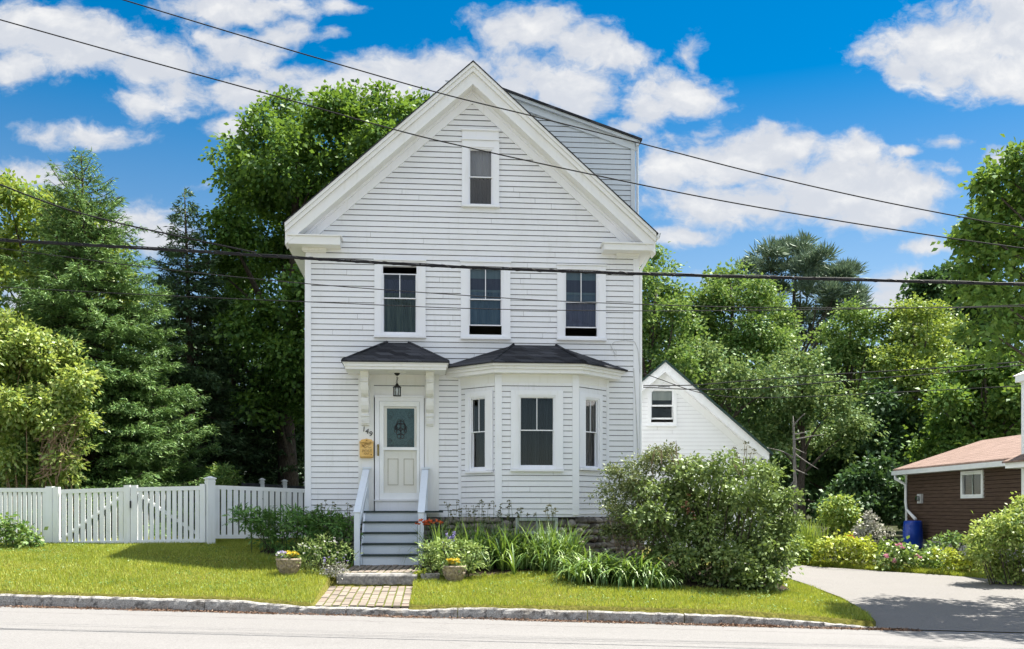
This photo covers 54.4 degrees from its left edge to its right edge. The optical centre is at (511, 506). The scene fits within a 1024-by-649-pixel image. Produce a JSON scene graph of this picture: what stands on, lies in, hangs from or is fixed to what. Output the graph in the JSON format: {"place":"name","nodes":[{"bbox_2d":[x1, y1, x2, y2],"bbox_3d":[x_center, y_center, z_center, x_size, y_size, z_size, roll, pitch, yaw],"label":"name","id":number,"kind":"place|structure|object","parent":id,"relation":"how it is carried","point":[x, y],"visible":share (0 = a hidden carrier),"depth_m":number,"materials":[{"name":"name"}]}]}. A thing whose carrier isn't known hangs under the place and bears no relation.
{"place":"outdoors","nodes":[
{"label":"outdoors","id":0,"kind":"place"},
{"bbox_2d":[0,184,255,252],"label":"overhead wire","id":1,"kind":"object","parent":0,"point":[126,224],"visible":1,"depth_m":14.09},
{"bbox_2d":[314,565,423,607],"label":"path","id":2,"kind":"structure","parent":0,"point":[374,596],"depth_m":16.65,"materials":[{"name":"stone"}]},
{"bbox_2d":[353,467,442,565],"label":"front steps","id":3,"kind":"structure","parent":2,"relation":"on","point":[387,539],"depth_m":20.00,"materials":[{"name":"paint"}]},
{"bbox_2d":[0,604,922,631],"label":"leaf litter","id":4,"kind":"object","parent":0,"point":[640,622],"visible":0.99,"depth_m":15.13,"materials":[{"name":"brown plant"}]},
{"bbox_2d":[0,606,1023,648],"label":"road","id":5,"kind":"structure","parent":0,"point":[40,628],"depth_m":13.40,"materials":[{"name":"grey asphalt"}]},
{"bbox_2d":[0,509,1023,632],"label":"ground","id":6,"kind":"structure","parent":0,"point":[330,581],"depth_m":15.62,"materials":[{"name":"green plant"}]},
{"bbox_2d":[0,512,48,548],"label":"ground bush","id":7,"kind":"object","parent":6,"relation":"on","point":[7,532],"visible":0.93,"depth_m":19.84,"materials":[{"name":"green plant"}]},
{"bbox_2d":[0,486,60,542],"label":"picket fence","id":8,"kind":"object","parent":6,"relation":"on","point":[46,506],"visible":0.65,"depth_m":20.79,"materials":[{"name":"paint"}]},
{"bbox_2d":[60,485,130,543],"bbox_3d":[-8.703,0.180,20.833,1.451,1.264,0.087,0,0,-2],"label":"gate leaf","id":9,"kind":"object","parent":8,"relation":"attached to","point":[126,490],"visible":0.94,"depth_m":20.81,"materials":[{"name":"paint"}]},
{"bbox_2d":[0,298,109,529],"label":"leafy bush","id":10,"kind":"object","parent":6,"relation":"on","point":[26,411],"visible":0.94,"depth_m":22.18,"materials":[{"name":"green plant"}]},
{"bbox_2d":[32,413,87,537],"bbox_3d":[-9.946,-0.702,22.061,1.826,2.879,0.840,0,0,22],"label":"tree","id":11,"kind":"object","parent":6,"relation":"on","point":[55,442],"visible":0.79,"depth_m":21.96,"materials":[{"name":"green plant"}]},
{"bbox_2d":[0,168,146,346],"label":"broadleaf tree","id":12,"kind":"object","parent":6,"relation":"on","point":[25,205],"visible":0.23,"depth_m":31.77,"materials":[{"name":"green plant"}]},
{"bbox_2d":[0,146,262,537],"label":"spruce tree","id":13,"kind":"object","parent":6,"relation":"on","point":[132,402],"visible":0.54,"depth_m":24.43,"materials":[{"name":"green plant"}]},
{"bbox_2d":[126,187,258,517],"bbox_3d":[-9.282,-4.298,29.119,3.971,10.126,4.250,0,0,0],"label":"fir tree","id":14,"kind":"object","parent":6,"relation":"on","point":[186,309],"visible":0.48,"depth_m":28.67,"materials":[{"name":"green plant"}]},
{"bbox_2d":[203,462,244,530],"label":"shrub","id":15,"kind":"object","parent":6,"relation":"on","point":[227,480],"visible":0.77,"depth_m":24.33,"materials":[{"name":"green plant"}]},
{"bbox_2d":[177,297,303,523],"bbox_3d":[-8.759,-2.952,31.010,4.684,7.363,4.933,0,0,0],"label":"hemlock tree","id":16,"kind":"object","parent":6,"relation":"on","point":[264,449],"visible":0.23,"depth_m":30.56,"materials":[{"name":"green plant"}]},
{"bbox_2d":[203,476,305,543],"bbox_3d":[-5.429,0.161,21.646,2.501,1.598,0.209,0,0,-37],"label":"picket fence","id":17,"kind":"object","parent":6,"relation":"on","point":[212,511],"visible":0.66,"depth_m":21.26,"materials":[{"name":"paint"}]},
{"bbox_2d":[130,484,205,543],"bbox_3d":[-7.201,0.157,20.867,1.551,1.266,0.118,0,0,-2],"label":"gate leaf","id":18,"kind":"object","parent":17,"relation":"attached to","point":[136,501],"visible":0.93,"depth_m":20.86,"materials":[{"name":"paint"}]},
{"bbox_2d":[226,326,304,505],"bbox_3d":[-7.290,-2.898,32.846,5.070,7.214,4.865,0,0,0],"label":"hemlock tree","id":19,"kind":"object","parent":6,"relation":"on","point":[301,457],"visible":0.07,"depth_m":32.02,"materials":[{"name":"green plant"}]},
{"bbox_2d":[241,478,304,523],"bbox_3d":[-6.217,-0.071,28.250,2.922,1.448,0.154,0,0,-31],"label":"board fence","id":20,"kind":"object","parent":6,"relation":"on","point":[263,484],"visible":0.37,"depth_m":27.89,"materials":[{"name":"paint"}]},
{"bbox_2d":[276,558,300,574],"bbox_3d":[-3.966,1.069,17.700,0.450,0.310,0.450,0,0,0],"label":"flower pot","id":21,"kind":"object","parent":6,"relation":"on","point":[287,566],"visible":0.89,"depth_m":17.55,"materials":[{"name":"stone"}]},
{"bbox_2d":[275,550,303,562],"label":"pansy plant","id":22,"kind":"object","parent":21,"relation":"in","point":[282,554],"visible":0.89,"depth_m":17.61,"materials":[{"name":"yellow plant"}]},
{"bbox_2d":[193,78,433,485],"bbox_3d":[-5.787,-6.334,31.125,9.176,14.040,8.769,0,0,0],"label":"maple tree","id":23,"kind":"object","parent":6,"relation":"on","point":[264,179],"visible":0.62,"depth_m":28.96,"materials":[{"name":"green plant"}]},
{"bbox_2d":[292,531,361,575],"bbox_3d":[-3.343,0.844,17.975,1.400,0.853,0.808,0,0,8],"label":"catmint","id":24,"kind":"object","parent":6,"relation":"on","point":[316,556],"visible":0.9,"depth_m":17.93,"materials":[{"name":"green plant"}]},
{"bbox_2d":[319,557,348,582],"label":"silver plant","id":25,"kind":"object","parent":6,"relation":"on","point":[335,571],"visible":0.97,"depth_m":17.73,"materials":[{"name":"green plant"}]},
{"bbox_2d":[337,573,418,584],"bbox_3d":[-2.390,1.341,17.806,1.420,0.298,0.389,0,0,0],"label":"granite step","id":26,"kind":"object","parent":6,"relation":"on","point":[379,578],"visible":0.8,"depth_m":17.63,"materials":[{"name":"grey stone"}]},
{"bbox_2d":[412,568,425,578],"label":"edging plant","id":27,"kind":"object","parent":6,"relation":"on","point":[419,572],"visible":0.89,"depth_m":17.72,"materials":[{"name":"green plant"}]},
{"bbox_2d":[0,542,856,615],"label":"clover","id":28,"kind":"object","parent":6,"relation":"on","point":[816,600],"visible":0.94,"depth_m":16.94,"materials":[{"name":"green plant"}]},
{"bbox_2d":[421,573,439,579],"bbox_3d":[-1.452,1.248,17.750,0.330,0.118,0.200,0,0,0],"label":"planter trough","id":29,"kind":"object","parent":6,"relation":"on","point":[426,576],"visible":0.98,"depth_m":17.66,"materials":[{"name":"stone"}]},
{"bbox_2d":[0,594,876,629],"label":"kerb","id":30,"kind":"structure","parent":6,"relation":"on","point":[103,602],"depth_m":15.22,"materials":[{"name":"stone"}]},
{"bbox_2d":[443,565,465,581],"bbox_3d":[-1.014,1.183,17.550,0.420,0.300,0.420,0,0,0],"label":"flower pot","id":31,"kind":"object","parent":6,"relation":"on","point":[451,573],"visible":0.93,"depth_m":17.41,"materials":[{"name":"stone"}]},
{"bbox_2d":[440,557,467,572],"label":"pansy plant","id":32,"kind":"object","parent":31,"relation":"in","point":[453,562],"visible":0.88,"depth_m":17.45,"materials":[{"name":"yellow plant"}]},
{"bbox_2d":[282,60,660,560],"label":"white house","id":33,"kind":"structure","parent":6,"relation":"on","point":[538,410],"depth_m":20.87,"materials":[{"name":"paint"}]},
{"bbox_2d":[359,439,373,457],"bbox_3d":[-3.021,-1.214,20.708,0.298,0.408,0.118,0,0,-5],"label":"mailbox","id":34,"kind":"object","parent":33,"relation":"attached to","point":[366,448],"visible":1,"depth_m":20.67,"materials":[{"name":"yellow metal"}]},
{"bbox_2d":[388,371,405,396],"bbox_3d":[-2.356,-2.510,20.446,0.380,0.494,0.380,0,0,-5],"label":"porch lantern","id":35,"kind":"object","parent":33,"relation":"hanging from","point":[395,390],"visible":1,"depth_m":20.40,"materials":[{"name":"paint"}]},
{"bbox_2d":[377,401,418,499],"bbox_3d":[-2.372,-1.172,20.786,0.876,2.047,0.101,0,0,-5],"label":"storm door","id":36,"kind":"structure","parent":33,"relation":"in","point":[380,447],"depth_m":20.78,"materials":[{"name":"white plastic"}]},
{"bbox_2d":[374,259,425,337],"bbox_3d":[-2.348,-4.343,20.945,1.092,1.634,0.347,0,0,-5],"label":"window","id":37,"kind":"structure","parent":33,"relation":"in","point":[401,321],"depth_m":20.87,"materials":[{"name":"paint"}]},
{"bbox_2d":[384,406,416,492],"bbox_3d":[-2.350,-1.160,20.860,0.818,2.031,0.055,0,0,-5],"label":"inner door","id":38,"kind":"structure","parent":33,"relation":"in","point":[400,425],"depth_m":20.85,"materials":[{"name":"paint"}]},
{"bbox_2d":[463,390,493,472],"bbox_3d":[-0.613,-1.540,20.690,0.756,1.686,0.347,0,0,38],"label":"window","id":39,"kind":"structure","parent":33,"relation":"in","point":[485,431],"depth_m":20.76,"materials":[{"name":"paint"}]},
{"bbox_2d":[461,128,499,207],"bbox_3d":[-0.668,-7.116,21.042,0.826,1.632,0.247,0,0,-5],"label":"window","id":40,"kind":"structure","parent":33,"relation":"in","point":[480,170],"depth_m":21.00,"materials":[{"name":"paint"}]},
{"bbox_2d":[460,260,510,339],"bbox_3d":[-0.558,-4.342,21.029,1.075,1.647,0.203,0,0,-5],"label":"window","id":41,"kind":"structure","parent":33,"relation":"in","point":[474,282],"depth_m":21.05,"materials":[{"name":"paint"}]},
{"bbox_2d":[515,518,557,533],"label":"cellar window","id":42,"kind":"structure","parent":33,"relation":"in","point":[530,520],"depth_m":20.33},
{"bbox_2d":[510,390,563,471],"bbox_3d":[0.503,-1.548,20.472,1.093,1.657,0.347,0,0,-5],"label":"window","id":43,"kind":"structure","parent":33,"relation":"in","point":[536,419],"depth_m":20.46,"materials":[{"name":"paint"}]},
{"bbox_2d":[556,263,606,340],"bbox_3d":[1.472,-4.333,21.207,1.070,1.616,0.203,0,0,-5],"label":"window","id":44,"kind":"structure","parent":33,"relation":"in","point":[581,287],"depth_m":21.21,"materials":[{"name":"paint"}]},
{"bbox_2d":[579,392,603,470],"bbox_3d":[1.559,-1.554,20.849,0.347,1.601,0.790,0,0,43],"label":"window","id":45,"kind":"structure","parent":33,"relation":"in","point":[597,399],"depth_m":20.97,"materials":[{"name":"paint"}]},
{"bbox_2d":[3,296,1023,523],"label":"woodland","id":46,"kind":"object","parent":6,"relation":"on","point":[813,490],"visible":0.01,"depth_m":64.79,"materials":[{"name":"green plant"}]},
{"bbox_2d":[260,546,788,591],"bbox_3d":[0.100,1.182,19.450,10.200,0.744,3.700,0,0,0],"label":"garden bed","id":47,"kind":"object","parent":6,"relation":"on","point":[495,570],"visible":0.12,"depth_m":18.86,"materials":[{"name":"soil"}]},
{"bbox_2d":[222,503,364,554],"bbox_3d":[-4.335,0.462,19.842,2.865,1.121,1.484,0,0,0],"label":"shade shrub","id":48,"kind":"object","parent":47,"relation":"on","point":[291,529],"visible":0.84,"depth_m":19.67,"materials":[{"name":"green plant"}]},
{"bbox_2d":[264,534,342,560],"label":"daylily","id":49,"kind":"object","parent":47,"relation":"on","point":[306,553],"visible":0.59,"depth_m":19.26,"materials":[{"name":"green plant"}]},
{"bbox_2d":[310,500,352,555],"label":"seed stalk plant","id":50,"kind":"object","parent":47,"relation":"on","point":[347,512],"visible":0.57,"depth_m":19.85,"materials":[{"name":"green plant"}]},
{"bbox_2d":[310,537,363,566],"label":"daylily","id":51,"kind":"object","parent":47,"relation":"on","point":[341,555],"visible":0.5,"depth_m":19.51,"materials":[{"name":"green plant"}]},
{"bbox_2d":[415,518,443,564],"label":"orange lily","id":52,"kind":"object","parent":47,"relation":"on","point":[426,521],"visible":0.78,"depth_m":19.21,"materials":[{"name":"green plant"}]},
{"bbox_2d":[396,515,492,572],"bbox_3d":[-1.173,0.675,19.345,2.218,1.157,2.481,0,0,0],"label":"daylily","id":53,"kind":"object","parent":47,"relation":"on","point":[437,534],"visible":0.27,"depth_m":19.03,"materials":[{"name":"green plant"}]},
{"bbox_2d":[443,531,455,561],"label":"spire flower","id":54,"kind":"object","parent":47,"relation":"on","point":[453,535],"visible":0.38,"depth_m":18.50,"materials":[{"name":"purple plant"}]},
{"bbox_2d":[410,536,490,576],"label":"leafy shrub","id":55,"kind":"object","parent":47,"relation":"on","point":[434,559],"visible":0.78,"depth_m":17.95,"materials":[{"name":"green plant"}]},
{"bbox_2d":[446,517,531,570],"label":"daylily","id":56,"kind":"object","parent":47,"relation":"on","point":[499,551],"visible":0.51,"depth_m":19.10,"materials":[{"name":"green plant"}]},
{"bbox_2d":[444,499,557,565],"bbox_3d":[-0.224,0.524,19.554,2.266,1.344,0.549,0,0,0],"label":"seed stalk plant","id":57,"kind":"object","parent":47,"relation":"on","point":[507,515],"visible":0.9,"depth_m":19.50,"materials":[{"name":"green plant"}]},
{"bbox_2d":[516,519,609,573],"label":"daylily","id":58,"kind":"object","parent":47,"relation":"on","point":[568,547],"visible":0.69,"depth_m":18.77,"materials":[{"name":"green plant"}]},
{"bbox_2d":[584,439,707,563],"bbox_3d":[2.623,0.032,18.867,2.456,2.642,1.760,0,0,17],"label":"olive shrub","id":59,"kind":"object","parent":47,"relation":"on","point":[616,510],"visible":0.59,"depth_m":18.78,"materials":[{"name":"green plant"}]},
{"bbox_2d":[482,515,587,574],"bbox_3d":[0.215,0.726,18.978,2.150,1.120,2.919,0,0,21],"label":"daylily","id":60,"kind":"object","parent":6,"relation":"on","point":[520,559],"visible":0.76,"depth_m":18.97,"materials":[{"name":"green plant"}]},
{"bbox_2d":[528,546,697,591],"bbox_3d":[1.907,1.095,17.663,2.864,0.858,2.376,0,0,-37],"label":"daylily","id":61,"kind":"object","parent":6,"relation":"on","point":[603,570],"visible":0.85,"depth_m":17.39,"materials":[{"name":"green plant"}]},
{"bbox_2d":[612,557,686,589],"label":"daylily","id":62,"kind":"object","parent":6,"relation":"on","point":[658,584],"visible":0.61,"depth_m":17.27,"materials":[{"name":"green plant"}]},
{"bbox_2d":[639,241,714,386],"bbox_3d":[5.338,-4.301,36.090,4.131,11.234,4.736,0,0,17],"label":"broadleaf tree","id":63,"kind":"object","parent":6,"relation":"on","point":[653,329],"visible":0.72,"depth_m":35.59,"materials":[{"name":"green plant"}]},
{"bbox_2d":[642,359,772,547],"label":"white wing","id":64,"kind":"structure","parent":6,"relation":"on","point":[689,421],"depth_m":28.99,"materials":[{"name":"white wood"}]},
{"bbox_2d":[647,387,677,425],"bbox_3d":[4.362,-2.899,29.015,0.884,1.138,0.170,0,0,0],"label":"window","id":65,"kind":"structure","parent":64,"relation":"in","point":[658,394],"depth_m":28.97,"materials":[{"name":"white wood"}]},
{"bbox_2d":[616,441,812,592],"bbox_3d":[3.723,0.183,18.259,3.698,2.802,2.294,0,0,0],"label":"lilac shrub","id":66,"kind":"object","parent":6,"relation":"on","point":[754,549],"visible":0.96,"depth_m":18.01,"materials":[{"name":"green plant"}]},
{"bbox_2d":[664,257,809,414],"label":"locust tree","id":67,"kind":"object","parent":6,"relation":"on","point":[719,291],"visible":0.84,"depth_m":40.08,"materials":[{"name":"green plant"}]},
{"bbox_2d":[668,332,809,445],"bbox_3d":[7.906,-2.612,37.167,6.348,8.077,4.714,0,0,29],"label":"locust tree","id":68,"kind":"object","parent":6,"relation":"on","point":[709,358],"visible":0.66,"depth_m":36.61,"materials":[{"name":"green plant"}]},
{"bbox_2d":[767,414,823,527],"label":"dead tree","id":69,"kind":"object","parent":6,"relation":"on","point":[794,482],"visible":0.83,"depth_m":32.95,"materials":[{"name":"brown wood"}]},
{"bbox_2d":[778,533,813,565],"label":"garden shrub","id":70,"kind":"object","parent":6,"relation":"on","point":[805,555],"visible":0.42,"depth_m":24.95,"materials":[{"name":"green plant"}]},
{"bbox_2d":[732,228,875,521],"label":"pine tree","id":71,"kind":"object","parent":6,"relation":"on","point":[806,258],"visible":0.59,"depth_m":54.97,"materials":[{"name":"green plant"}]},
{"bbox_2d":[782,514,832,561],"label":"tall grass plant","id":72,"kind":"object","parent":6,"relation":"on","point":[810,535],"depth_m":25.46,"materials":[{"name":"green plant"}]},
{"bbox_2d":[741,341,893,531],"bbox_3d":[11.662,-2.375,38.600,6.006,7.646,5.054,0,0,0],"label":"broadleaf tree","id":73,"kind":"object","parent":6,"relation":"on","point":[842,433],"visible":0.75,"depth_m":37.73,"materials":[{"name":"green plant"}]},
{"bbox_2d":[813,490,863,554],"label":"round bush","id":74,"kind":"object","parent":6,"relation":"on","point":[836,512],"visible":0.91,"depth_m":28.76,"materials":[{"name":"green plant"}]},
{"bbox_2d":[795,295,900,531],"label":"broadleaf tree","id":75,"kind":"object","parent":6,"relation":"on","point":[843,349],"visible":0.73,"depth_m":44.31,"materials":[{"name":"green plant"}]},
{"bbox_2d":[812,529,888,566],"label":"lime hedge","id":76,"kind":"object","parent":6,"relation":"on","point":[861,554],"visible":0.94,"depth_m":24.72,"materials":[{"name":"green plant"}]},
{"bbox_2d":[761,377,940,536],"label":"shade tree","id":77,"kind":"object","parent":6,"relation":"on","point":[879,407],"visible":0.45,"depth_m":40.95,"materials":[{"name":"green plant"}]},
{"bbox_2d":[806,449,904,543],"bbox_3d":[12.266,-0.340,34.872,4.311,3.401,3.501,0,0,0],"label":"understory bush","id":78,"kind":"object","parent":6,"relation":"on","point":[888,506],"visible":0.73,"depth_m":34.48,"materials":[{"name":"green plant"}]},
{"bbox_2d":[852,510,885,552],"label":"pale shrub","id":79,"kind":"object","parent":6,"relation":"on","point":[867,530],"visible":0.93,"depth_m":28.02,"materials":[{"name":"grey plant"}]},
{"bbox_2d":[869,527,895,552],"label":"white flower plant","id":80,"kind":"object","parent":6,"relation":"on","point":[887,534],"visible":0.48,"depth_m":28.44,"materials":[{"name":"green plant"}]},
{"bbox_2d":[800,559,1013,579],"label":"verge grass","id":81,"kind":"structure","parent":6,"relation":"on","point":[919,570],"depth_m":23.78,"materials":[{"name":"green plant"}]},
{"bbox_2d":[903,521,922,549],"bbox_3d":[12.700,0.913,31.600,0.600,0.935,0.600,0,0,0],"label":"rain barrel","id":82,"kind":"object","parent":6,"relation":"on","point":[913,530],"visible":0.86,"depth_m":31.35,"materials":[{"name":"blue plastic"}]},
{"bbox_2d":[873,535,953,570],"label":"peony bush","id":83,"kind":"object","parent":6,"relation":"on","point":[911,557],"visible":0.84,"depth_m":23.89,"materials":[{"name":"green plant"}]},
{"bbox_2d":[851,291,980,463],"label":"broadleaf tree","id":84,"kind":"object","parent":6,"relation":"on","point":[903,353],"visible":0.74,"depth_m":42.10,"materials":[{"name":"green plant"}]},
{"bbox_2d":[922,529,981,561],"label":"dark garden plant","id":85,"kind":"object","parent":6,"relation":"on","point":[953,542],"visible":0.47,"depth_m":26.35,"materials":[{"name":"green plant"}]},
{"bbox_2d":[891,435,1020,561],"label":"brown building","id":86,"kind":"structure","parent":6,"relation":"on","point":[951,490],"depth_m":29.64,"materials":[{"name":"wood"}]},
{"bbox_2d":[960,470,983,497],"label":"window","id":87,"kind":"structure","parent":86,"relation":"in","point":[977,480],"depth_m":28.55,"materials":[{"name":"white plastic"}]},
{"bbox_2d":[894,257,1022,416],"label":"shade tree","id":88,"kind":"object","parent":6,"relation":"on","point":[933,291],"visible":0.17,"depth_m":48.51,"materials":[{"name":"green plant"}]},
{"bbox_2d":[894,342,1023,462],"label":"maple tree","id":89,"kind":"object","parent":6,"relation":"on","point":[997,413],"visible":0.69,"depth_m":36.75,"materials":[{"name":"green plant"}]},
{"bbox_2d":[929,545,989,575],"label":"garden shrub","id":90,"kind":"object","parent":6,"relation":"on","point":[949,554],"visible":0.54,"depth_m":23.16,"materials":[{"name":"green plant"}]},
{"bbox_2d":[930,134,1023,369],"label":"foreground maple","id":91,"kind":"object","parent":6,"relation":"on","point":[1006,207],"visible":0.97,"depth_m":17.82,"materials":[{"name":"green plant"}]},
{"bbox_2d":[961,491,1023,585],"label":"wild rose bush","id":92,"kind":"object","parent":6,"relation":"on","point":[986,551],"visible":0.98,"depth_m":21.00,"materials":[{"name":"green plant"}]},
{"bbox_2d":[1002,371,1023,570],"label":"neighbour house","id":93,"kind":"structure","parent":6,"relation":"on","point":[1016,461],"depth_m":24.30,"materials":[{"name":"wood"}]},
{"bbox_2d":[643,361,1019,385],"bbox_3d":[14.817,-3.851,23.867,23.316,1.284,0.152,0,0,15],"label":"service wire","id":94,"kind":"object","parent":93,"relation":"attached to","point":[830,374],"visible":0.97,"depth_m":25.62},
{"bbox_2d":[643,373,1020,397],"bbox_3d":[12.650,-3.193,24.438,18.818,0.753,0.046,0,0,14],"label":"service wire","id":95,"kind":"object","parent":93,"relation":"attached to","point":[827,395],"visible":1,"depth_m":25.55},
{"bbox_2d":[643,364,1023,389],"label":"service wire","id":96,"kind":"object","parent":93,"relation":"attached to","point":[835,381],"visible":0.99,"depth_m":25.68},
{"bbox_2d":[0,238,1023,285],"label":"overhead cable","id":97,"kind":"object","parent":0,"point":[513,268],"visible":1,"depth_m":13.99,"materials":[{"name":"rubber"}]},
{"bbox_2d":[0,19,1023,248],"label":"overhead wire","id":98,"kind":"object","parent":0,"point":[506,155],"visible":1,"depth_m":14.59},
{"bbox_2d":[0,248,1023,307],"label":"overhead wire","id":99,"kind":"object","parent":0,"point":[510,298],"visible":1,"depth_m":14.39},
{"bbox_2d":[0,0,1023,508],"label":"sky","id":100,"kind":"structure","parent":0,"point":[892,101],"materials":[{"name":"blue"}]},
{"bbox_2d":[3,287,1023,310],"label":"overhead wire","id":101,"kind":"object","parent":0,"point":[493,309],"visible":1,"depth_m":14.49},
{"bbox_2d":[123,0,1023,228],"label":"overhead wire","id":102,"kind":"object","parent":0,"point":[572,125],"visible":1,"depth_m":14.89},
{"bbox_2d":[735,562,1023,631],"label":"driveway","id":103,"kind":"structure","parent":0,"point":[913,601],"depth_m":18.66,"materials":[{"name":"grey asphalt"}]}
]}

